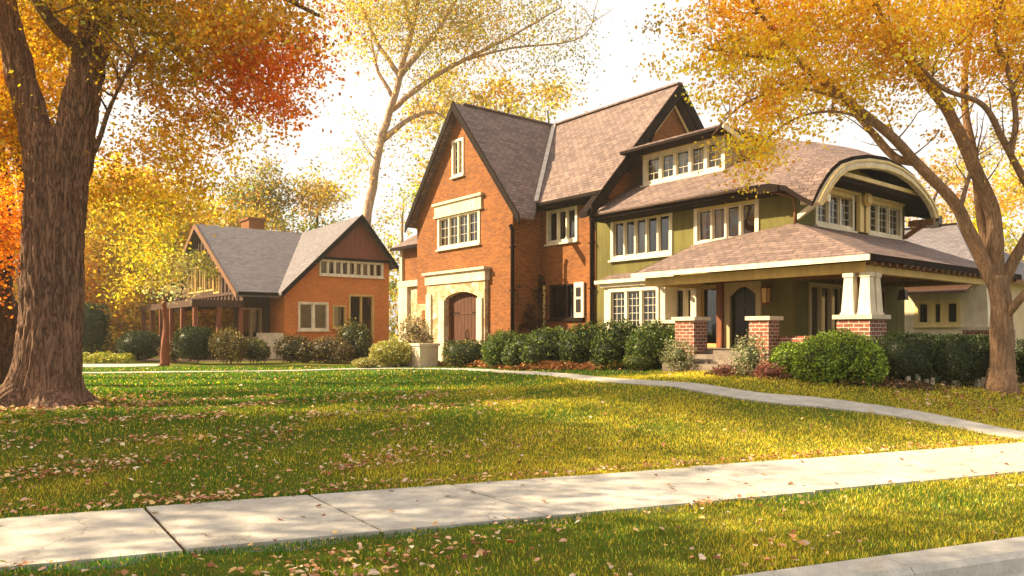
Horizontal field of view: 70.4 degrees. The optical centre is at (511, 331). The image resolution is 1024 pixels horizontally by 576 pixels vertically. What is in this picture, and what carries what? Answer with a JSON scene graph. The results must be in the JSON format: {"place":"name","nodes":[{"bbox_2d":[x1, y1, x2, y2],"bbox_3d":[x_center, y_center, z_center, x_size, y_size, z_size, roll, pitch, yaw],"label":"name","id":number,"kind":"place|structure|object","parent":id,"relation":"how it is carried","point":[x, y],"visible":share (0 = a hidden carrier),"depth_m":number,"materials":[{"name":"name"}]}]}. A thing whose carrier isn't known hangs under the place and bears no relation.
{"place":"outdoors","nodes":[
{"label":"outdoors","id":0,"kind":"place"},
{"bbox_2d":[83,364,158,367],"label":"driveway","id":1,"kind":"structure","parent":0,"point":[114,365],"depth_m":31.35,"materials":[{"name":"concrete"}]},
{"bbox_2d":[144,503,689,553],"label":"sidewalk joint soil","id":2,"kind":"structure","parent":0,"point":[166,531],"depth_m":5.80,"materials":[{"name":"brown soil"}]},
{"bbox_2d":[0,334,1023,575],"bbox_3d":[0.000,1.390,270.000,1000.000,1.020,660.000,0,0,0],"label":"ground","id":3,"kind":"structure","parent":0,"point":[439,533],"depth_m":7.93,"materials":[{"name":"plant"}]},
{"bbox_2d":[1,14,66,304],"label":"dark tree","id":4,"kind":"object","parent":3,"relation":"on","point":[22,191],"visible":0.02,"depth_m":22.84,"materials":[{"name":"orange plant"}]},
{"bbox_2d":[0,32,69,384],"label":"dark tree","id":5,"kind":"object","parent":3,"relation":"on","point":[8,326],"visible":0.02,"depth_m":19.75,"materials":[{"name":"orange plant"}]},
{"bbox_2d":[13,191,105,302],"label":"background tree","id":6,"kind":"object","parent":3,"relation":"on","point":[15,287],"visible":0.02,"depth_m":48.44,"materials":[{"name":"yellow plant"}]},
{"bbox_2d":[82,302,111,356],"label":"tall hedge","id":7,"kind":"object","parent":3,"relation":"on","point":[96,331],"visible":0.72,"depth_m":36.62,"materials":[{"name":"green plant"}]},
{"bbox_2d":[10,136,198,352],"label":"background tree","id":8,"kind":"object","parent":3,"relation":"on","point":[120,314],"visible":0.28,"depth_m":52.14,"materials":[{"name":"yellow plant"}]},
{"bbox_2d":[83,350,139,363],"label":"yellow border plants","id":9,"kind":"object","parent":3,"relation":"on","point":[103,357],"visible":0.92,"depth_m":34.16,"materials":[{"name":"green plant"}]},
{"bbox_2d":[115,330,160,361],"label":"clipped shrub","id":10,"kind":"object","parent":3,"relation":"on","point":[144,344],"visible":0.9,"depth_m":34.98,"materials":[{"name":"green plant"}]},
{"bbox_2d":[89,195,216,365],"bbox_3d":[-15.507,-2.294,31.357,5.316,7.723,3.861,0,0,28],"label":"ornamental tree","id":11,"kind":"object","parent":3,"relation":"on","point":[148,262],"visible":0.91,"depth_m":31.31,"materials":[{"name":"yellow plant"}]},
{"bbox_2d":[84,154,233,351],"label":"background tree","id":12,"kind":"object","parent":3,"relation":"on","point":[177,242],"visible":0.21,"depth_m":54.27,"materials":[{"name":"yellow plant"}]},
{"bbox_2d":[156,341,181,363],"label":"garden bush","id":13,"kind":"object","parent":3,"relation":"on","point":[173,356],"visible":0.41,"depth_m":33.94,"materials":[{"name":"green plant"}]},
{"bbox_2d":[0,0,377,409],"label":"maple tree","id":14,"kind":"object","parent":3,"relation":"on","point":[56,162],"visible":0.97,"depth_m":14.24,"materials":[{"name":"orange plant"}]},
{"bbox_2d":[172,326,214,363],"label":"clipped shrub","id":15,"kind":"object","parent":3,"relation":"on","point":[191,342],"visible":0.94,"depth_m":32.99,"materials":[{"name":"green plant"}]},
{"bbox_2d":[208,324,248,364],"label":"garden bush","id":16,"kind":"object","parent":3,"relation":"on","point":[232,346],"visible":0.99,"depth_m":32.51,"materials":[{"name":"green plant"}]},
{"bbox_2d":[171,191,291,343],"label":"background tree","id":17,"kind":"object","parent":3,"relation":"on","point":[219,204],"visible":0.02,"depth_m":60.62,"materials":[{"name":"yellow plant"}]},
{"bbox_2d":[128,357,354,361],"bbox_3d":[-15.646,1.485,38.855,16.618,0.109,6.132,0,0,10],"label":"garden bed","id":18,"kind":"object","parent":3,"relation":"on","point":[158,360],"visible":0.27,"depth_m":37.39,"materials":[{"name":"brown soil"}]},
{"bbox_2d":[243,337,271,363],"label":"garden bush","id":19,"kind":"object","parent":3,"relation":"on","point":[259,349],"visible":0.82,"depth_m":33.49,"materials":[{"name":"green plant"}]},
{"bbox_2d":[167,148,355,331],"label":"background tree","id":20,"kind":"object","parent":3,"relation":"on","point":[260,206],"visible":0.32,"depth_m":59.12,"materials":[{"name":"yellow plant"}]},
{"bbox_2d":[140,214,398,359],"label":"brick cottage","id":21,"kind":"structure","parent":3,"relation":"on","point":[271,286],"depth_m":43.08,"materials":[{"name":"brick"}]},
{"bbox_2d":[188,268,194,293],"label":"window","id":22,"kind":"structure","parent":21,"relation":"in","point":[191,278],"depth_m":47.77,"materials":[{"name":"paint"}]},
{"bbox_2d":[175,249,218,299],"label":"tree","id":23,"kind":"object","parent":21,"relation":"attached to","point":[202,262],"visible":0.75,"depth_m":44.77,"materials":[{"name":"yellow plant"}]},
{"bbox_2d":[195,263,203,292],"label":"window","id":24,"kind":"structure","parent":21,"relation":"in","point":[200,277],"depth_m":46.33,"materials":[{"name":"paint"}]},
{"bbox_2d":[204,258,212,291],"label":"window","id":25,"kind":"structure","parent":21,"relation":"in","point":[205,280],"depth_m":45.35,"materials":[{"name":"paint"}]},
{"bbox_2d":[213,267,219,293],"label":"window","id":26,"kind":"structure","parent":21,"relation":"in","point":[217,281],"depth_m":43.54,"materials":[{"name":"paint"}]},
{"bbox_2d":[243,308,261,338],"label":"window","id":27,"kind":"structure","parent":21,"relation":"in","point":[249,309],"depth_m":41.87,"materials":[{"name":"beige paint"}]},
{"bbox_2d":[297,302,329,331],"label":"window","id":28,"kind":"structure","parent":21,"relation":"in","point":[312,329],"depth_m":41.77,"materials":[{"name":"beige paint"}]},
{"bbox_2d":[332,305,345,328],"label":"window","id":29,"kind":"structure","parent":21,"relation":"in","point":[334,307],"depth_m":42.85,"materials":[{"name":"paint"}]},
{"bbox_2d":[318,259,384,278],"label":"window","id":30,"kind":"structure","parent":21,"relation":"in","point":[324,265],"depth_m":43.29,"materials":[{"name":"beige paint"}]},
{"bbox_2d":[349,294,373,339],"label":"window","id":31,"kind":"structure","parent":21,"relation":"in","point":[360,296],"depth_m":43.69,"materials":[{"name":"paint"}]},
{"bbox_2d":[272,332,313,362],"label":"garden bush","id":32,"kind":"object","parent":3,"relation":"on","point":[293,349],"visible":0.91,"depth_m":34.01,"materials":[{"name":"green plant"}]},
{"bbox_2d":[281,156,365,232],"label":"background tree","id":33,"kind":"object","parent":3,"relation":"on","point":[316,187],"visible":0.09,"depth_m":63.56,"materials":[{"name":"yellow plant"}]},
{"bbox_2d":[304,334,356,363],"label":"garden bush","id":34,"kind":"object","parent":3,"relation":"on","point":[330,350],"visible":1,"depth_m":33.49,"materials":[{"name":"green plant"}]},
{"bbox_2d":[334,317,373,362],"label":"garden bush","id":35,"kind":"object","parent":3,"relation":"on","point":[358,336],"visible":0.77,"depth_m":34.43,"materials":[{"name":"green plant"}]},
{"bbox_2d":[351,357,379,367],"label":"yellow plant","id":36,"kind":"object","parent":3,"relation":"on","point":[360,362],"visible":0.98,"depth_m":27.95,"materials":[{"name":"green plant"}]},
{"bbox_2d":[356,190,416,331],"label":"background tree","id":37,"kind":"object","parent":3,"relation":"on","point":[392,286],"visible":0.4,"depth_m":66.02,"materials":[{"name":"yellow plant"}]},
{"bbox_2d":[378,234,398,327],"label":"background tree","id":38,"kind":"object","parent":3,"relation":"on","point":[391,309],"visible":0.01,"depth_m":75.07,"materials":[{"name":"yellow plant"}]},
{"bbox_2d":[368,339,412,366],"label":"yellow shrub","id":39,"kind":"object","parent":3,"relation":"on","point":[389,352],"visible":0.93,"depth_m":28.77,"materials":[{"name":"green plant"}]},
{"bbox_2d":[389,259,398,340],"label":"woods","id":40,"kind":"object","parent":3,"relation":"on","point":[391,333],"depth_m":95.88,"materials":[{"name":"yellow plant"}]},
{"bbox_2d":[407,343,439,366],"bbox_3d":[-3.614,0.929,29.300,0.980,0.950,1.140,0,0,-39],"label":"stone planter","id":41,"kind":"object","parent":3,"relation":"on","point":[425,354],"visible":0.75,"depth_m":28.90,"materials":[{"name":"stone"}]},
{"bbox_2d":[383,53,486,232],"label":"background tree","id":42,"kind":"object","parent":3,"relation":"on","point":[421,164],"visible":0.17,"depth_m":55.08,"materials":[{"name":"yellow plant"}]},
{"bbox_2d":[300,0,611,224],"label":"tall tree","id":43,"kind":"object","parent":3,"relation":"on","point":[400,72],"visible":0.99,"depth_m":49.03,"materials":[{"name":"yellow plant"}]},
{"bbox_2d":[428,55,556,162],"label":"background tree","id":44,"kind":"object","parent":3,"relation":"on","point":[493,90],"visible":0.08,"depth_m":53.68,"materials":[{"name":"yellow plant"}]},
{"bbox_2d":[0,365,1023,575],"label":"fallen leaves","id":45,"kind":"object","parent":3,"relation":"on","point":[480,551],"visible":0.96,"depth_m":8.59,"materials":[{"name":"brown plant"}]},
{"bbox_2d":[390,82,703,361],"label":"brick house","id":46,"kind":"structure","parent":3,"relation":"on","point":[504,205],"depth_m":29.79,"materials":[{"name":"orange brick"}]},
{"bbox_2d":[450,137,464,179],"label":"window","id":47,"kind":"structure","parent":46,"relation":"in","point":[459,174],"depth_m":31.47,"materials":[{"name":"beige paint"}]},
{"bbox_2d":[432,192,483,251],"bbox_3d":[-2.306,-4.690,31.496,0.410,2.140,3.750,0,0,-39],"label":"window","id":48,"kind":"structure","parent":46,"relation":"in","point":[448,210],"depth_m":31.44,"materials":[{"name":"beige paint"}]},
{"bbox_2d":[451,292,476,343],"bbox_3d":[-1.977,-0.230,31.177,0.214,3.060,2.400,0,0,-39],"label":"door","id":49,"kind":"structure","parent":46,"relation":"in","point":[463,305],"depth_m":31.35,"materials":[{"name":"brown wood"}]},
{"bbox_2d":[515,274,548,336],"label":"climbing vine","id":50,"kind":"object","parent":46,"relation":"attached to","point":[539,302],"visible":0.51,"depth_m":29.01,"materials":[{"name":"green plant"}]},
{"bbox_2d":[544,205,578,246],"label":"window","id":51,"kind":"structure","parent":46,"relation":"in","point":[560,240],"depth_m":28.62,"materials":[{"name":"beige paint"}]},
{"bbox_2d":[547,282,584,320],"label":"window","id":52,"kind":"structure","parent":46,"relation":"in","point":[579,287],"depth_m":27.80,"materials":[{"name":"brown paint"}]},
{"bbox_2d":[498,66,601,122],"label":"background tree","id":53,"kind":"object","parent":3,"relation":"on","point":[549,91],"visible":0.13,"depth_m":54.54,"materials":[{"name":"yellow plant"}]},
{"bbox_2d":[453,366,661,370],"bbox_3d":[1.798,1.184,25.254,3.141,0.478,10.960,0,0,-37],"label":"garden bed","id":54,"kind":"object","parent":3,"relation":"on","point":[616,369],"visible":0.08,"depth_m":21.39,"materials":[{"name":"brown soil"}]},
{"bbox_2d":[437,360,467,366],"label":"ground cover","id":55,"kind":"object","parent":54,"relation":"on","point":[440,363],"visible":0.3,"depth_m":28.87,"materials":[{"name":"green plant"}]},
{"bbox_2d":[441,339,485,366],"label":"boxwood hedge","id":56,"kind":"object","parent":54,"relation":"on","point":[461,353],"visible":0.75,"depth_m":27.48,"materials":[{"name":"green plant"}]},
{"bbox_2d":[480,328,516,368],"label":"dark shrub","id":57,"kind":"object","parent":54,"relation":"on","point":[492,350],"visible":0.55,"depth_m":26.08,"materials":[{"name":"green plant"}]},
{"bbox_2d":[500,331,537,369],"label":"dark shrub","id":58,"kind":"object","parent":54,"relation":"on","point":[511,356],"visible":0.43,"depth_m":25.22,"materials":[{"name":"green plant"}]},
{"bbox_2d":[464,360,624,370],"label":"ground cover","id":59,"kind":"object","parent":54,"relation":"on","point":[554,364],"visible":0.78,"depth_m":23.91,"materials":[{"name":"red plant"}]},
{"bbox_2d":[519,324,572,369],"bbox_3d":[1.394,0.522,25.006,2.336,1.640,2.085,0,0,0],"label":"dark shrub","id":60,"kind":"object","parent":54,"relation":"on","point":[545,345],"visible":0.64,"depth_m":24.52,"materials":[{"name":"green plant"}]},
{"bbox_2d":[558,319,607,368],"bbox_3d":[2.465,0.419,23.520,2.063,1.669,2.105,0,0,0],"label":"dark shrub","id":61,"kind":"object","parent":54,"relation":"on","point":[575,345],"visible":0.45,"depth_m":23.18,"materials":[{"name":"green plant"}]},
{"bbox_2d":[600,359,624,369],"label":"shrub","id":62,"kind":"object","parent":54,"relation":"on","point":[621,364],"visible":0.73,"depth_m":21.54,"materials":[{"name":"green plant"}]},
{"bbox_2d":[587,315,641,370],"bbox_3d":[3.282,0.336,22.137,2.041,1.727,1.990,0,0,0],"label":"dark shrub","id":63,"kind":"object","parent":54,"relation":"on","point":[608,346],"visible":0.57,"depth_m":21.78,"materials":[{"name":"green plant"}]},
{"bbox_2d":[623,318,674,369],"bbox_3d":[4.263,0.359,21.177,2.076,1.590,1.979,0,0,0],"label":"dark shrub","id":64,"kind":"object","parent":54,"relation":"on","point":[648,340],"visible":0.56,"depth_m":20.75,"materials":[{"name":"green plant"}]},
{"bbox_2d":[622,353,651,371],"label":"green shrub","id":65,"kind":"object","parent":3,"relation":"on","point":[634,362],"visible":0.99,"depth_m":20.25,"materials":[{"name":"green plant"}]},
{"bbox_2d":[659,335,698,371],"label":"silver shrub","id":66,"kind":"object","parent":3,"relation":"on","point":[678,356],"visible":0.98,"depth_m":19.05,"materials":[{"name":"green plant"}]},
{"bbox_2d":[723,329,770,376],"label":"silver shrub","id":67,"kind":"object","parent":3,"relation":"on","point":[751,358],"visible":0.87,"depth_m":15.77,"materials":[{"name":"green plant"}]},
{"bbox_2d":[711,361,792,379],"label":"pink plant","id":68,"kind":"object","parent":3,"relation":"on","point":[774,372],"visible":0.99,"depth_m":15.18,"materials":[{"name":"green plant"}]},
{"bbox_2d":[769,341,800,378],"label":"green shrub","id":69,"kind":"object","parent":3,"relation":"on","point":[783,354],"visible":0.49,"depth_m":15.20,"materials":[{"name":"green plant"}]},
{"bbox_2d":[588,123,1021,371],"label":"stucco house","id":70,"kind":"structure","parent":3,"relation":"on","point":[809,243],"depth_m":22.13,"materials":[{"name":"green paint"}]},
{"bbox_2d":[608,287,658,328],"bbox_3d":[4.213,-0.775,24.865,0.275,1.470,2.270,0,0,-39],"label":"window","id":71,"kind":"structure","parent":70,"relation":"in","point":[628,292],"depth_m":24.92,"materials":[{"name":"beige paint"}]},
{"bbox_2d":[608,213,672,262],"bbox_3d":[4.529,-3.305,25.373,0.350,1.550,2.910,0,0,-39],"label":"window","id":72,"kind":"structure","parent":70,"relation":"in","point":[639,253],"depth_m":25.54,"materials":[{"name":"beige paint"}]},
{"bbox_2d":[640,136,724,186],"bbox_3d":[6.028,-5.932,25.575,0.350,1.176,3.660,0,0,-39],"label":"window","id":73,"kind":"structure","parent":70,"relation":"in","point":[659,165],"depth_m":25.74,"materials":[{"name":"beige paint"}]},
{"bbox_2d":[676,288,690,316],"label":"window","id":74,"kind":"structure","parent":70,"relation":"in","point":[685,291],"depth_m":23.83,"materials":[{"name":"beige paint"}]},
{"bbox_2d":[700,285,715,347],"bbox_3d":[6.332,-0.500,23.069,0.150,1.980,0.880,0,0,-39],"label":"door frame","id":75,"kind":"structure","parent":70,"relation":"in","point":[702,291],"depth_m":23.30,"materials":[{"name":"paint"}]},
{"bbox_2d":[694,199,758,244],"bbox_3d":[6.723,-3.410,22.678,0.275,1.240,2.360,0,0,-39],"label":"window","id":76,"kind":"structure","parent":70,"relation":"in","point":[715,214],"depth_m":23.00,"materials":[{"name":"beige paint"}]},
{"bbox_2d":[733,287,754,347],"bbox_3d":[7.099,-0.440,22.146,0.170,1.880,0.900,0,0,-39],"label":"door","id":77,"kind":"structure","parent":70,"relation":"in","point":[743,298],"depth_m":22.22,"materials":[{"name":"paint"}]},
{"bbox_2d":[809,282,842,335],"bbox_3d":[9.387,-0.600,21.914,2.000,1.700,0.275,0,0,-39],"label":"window","id":78,"kind":"structure","parent":70,"relation":"in","point":[815,293],"depth_m":21.81,"materials":[{"name":"beige paint"}]},
{"bbox_2d":[814,190,857,232],"bbox_3d":[9.801,-3.700,22.196,2.440,1.200,0.350,0,0,-39],"label":"window","id":79,"kind":"structure","parent":70,"relation":"in","point":[824,210],"depth_m":22.30,"materials":[{"name":"beige paint"}]},
{"bbox_2d":[881,288,885,314],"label":"window","id":80,"kind":"structure","parent":70,"relation":"in","point":[882,289],"depth_m":24.14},
{"bbox_2d":[867,200,904,240],"bbox_3d":[12.344,-3.700,24.220,2.640,1.200,0.350,0,0,-39],"label":"window","id":81,"kind":"structure","parent":70,"relation":"in","point":[898,209],"depth_m":24.40,"materials":[{"name":"beige paint"}]},
{"bbox_2d":[626,0,1023,394],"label":"maple tree","id":82,"kind":"object","parent":3,"relation":"on","point":[985,245],"visible":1,"depth_m":13.76,"materials":[{"name":"orange plant"}]},
{"bbox_2d":[709,370,1022,388],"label":"garden bed","id":83,"kind":"object","parent":3,"relation":"on","point":[948,385],"visible":0.05,"depth_m":14.97,"materials":[{"name":"brown soil"}]},
{"bbox_2d":[698,368,940,390],"bbox_3d":[6.335,0.981,15.453,4.831,0.385,1.654,0,0,30],"label":"ground cover","id":84,"kind":"object","parent":83,"relation":"on","point":[909,383],"visible":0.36,"depth_m":14.63,"materials":[{"name":"brown plant"}]},
{"bbox_2d":[787,325,890,387],"bbox_3d":[6.676,0.495,14.939,1.988,1.273,1.490,0,0,0],"label":"green shrub","id":85,"kind":"object","parent":83,"relation":"on","point":[831,357],"visible":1,"depth_m":14.54,"materials":[{"name":"green plant"}]},
{"bbox_2d":[874,330,945,382],"bbox_3d":[8.380,0.528,15.400,1.280,1.148,1.025,0,0,0],"label":"hedge","id":86,"kind":"object","parent":83,"relation":"on","point":[906,357],"visible":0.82,"depth_m":15.06,"materials":[{"name":"green plant"}]},
{"bbox_2d":[929,333,982,386],"bbox_3d":[9.258,0.579,15.307,0.893,1.137,1.017,0,0,0],"label":"hedge","id":87,"kind":"object","parent":83,"relation":"on","point":[957,355],"visible":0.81,"depth_m":14.96,"materials":[{"name":"green plant"}]},
{"bbox_2d":[966,333,989,381],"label":"hedge","id":88,"kind":"object","parent":83,"relation":"on","point":[984,351],"visible":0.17,"depth_m":15.30,"materials":[{"name":"green plant"}]},
{"bbox_2d":[1014,337,1023,382],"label":"hedge","id":89,"kind":"object","parent":83,"relation":"on","point":[1020,360],"visible":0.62,"depth_m":15.65,"materials":[{"name":"green plant"}]},
{"bbox_2d":[736,536,1023,575],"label":"kerb","id":90,"kind":"structure","parent":3,"relation":"on","point":[997,557],"depth_m":5.04,"materials":[{"name":"concrete"}]},
{"bbox_2d":[905,149,1007,250],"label":"background tree","id":91,"kind":"object","parent":3,"relation":"on","point":[934,167],"visible":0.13,"depth_m":58.92,"materials":[{"name":"yellow plant"}]},
{"bbox_2d":[905,216,1023,351],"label":"bungalow","id":92,"kind":"object","parent":3,"relation":"on","point":[937,309],"visible":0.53,"depth_m":32.06,"materials":[{"name":"beige paint"}]},
{"bbox_2d":[913,299,961,326],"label":"window","id":93,"kind":"structure","parent":92,"relation":"in","point":[931,304],"depth_m":31.36,"materials":[{"name":"yellow paint"}]},
{"bbox_2d":[905,125,1023,261],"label":"background tree","id":94,"kind":"object","parent":3,"relation":"on","point":[993,157],"visible":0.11,"depth_m":65.28,"materials":[{"name":"yellow plant"}]},
{"bbox_2d":[974,379,980,386],"bbox_3d":[9.647,1.077,15.050,0.080,0.212,0.100,0,0,-13],"label":"edging stone","id":95,"kind":"object","parent":3,"relation":"on","point":[978,384],"visible":0.57,"depth_m":15.01,"materials":[{"name":"stone"}]},
{"bbox_2d":[981,377,985,386],"bbox_3d":[9.779,1.062,15.050,0.080,0.252,0.100,0,0,-30],"label":"edging stone","id":96,"kind":"object","parent":3,"relation":"on","point":[983,381],"visible":0.43,"depth_m":15.04,"materials":[{"name":"stone"}]},
{"bbox_2d":[943,144,1023,260],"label":"background tree","id":97,"kind":"object","parent":3,"relation":"on","point":[1010,197],"visible":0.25,"depth_m":58.76,"materials":[{"name":"yellow plant"}]},
{"bbox_2d":[0,442,1023,571],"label":"sidewalk","id":98,"kind":"structure","parent":0,"point":[64,538],"depth_m":6.61,"materials":[{"name":"concrete"}]},
{"bbox_2d":[4,0,1023,333],"label":"sky","id":99,"kind":"structure","parent":0,"point":[613,85],"materials":[{"name":"white"}]},
{"bbox_2d":[83,368,1023,438],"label":"garden path","id":100,"kind":"structure","parent":0,"point":[820,402],"depth_m":13.05,"materials":[{"name":"concrete"}]},
{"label":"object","id":101,"kind":"structure","parent":0,"visible":0},
{"bbox_3d":[-4.365,0.933,29.800,0.672,0.950,0.672,0,0,0],"label":"plant pot","id":102,"kind":"object","parent":101,"relation":"on","visible":0},
{"bbox_2d":[397,314,434,342],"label":"flowering plant","id":103,"kind":"object","parent":102,"relation":"in","point":[414,331],"visible":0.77,"depth_m":29.60,"materials":[{"name":"beige plant"}]},
{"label":"road","id":104,"kind":"structure","parent":0,"visible":0},
{"bbox_2d":[999,572,1023,575],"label":"gutter pan","id":105,"kind":"object","parent":104,"relation":"on","point":[1018,574],"depth_m":5.14,"materials":[{"name":"concrete"}]}
]}

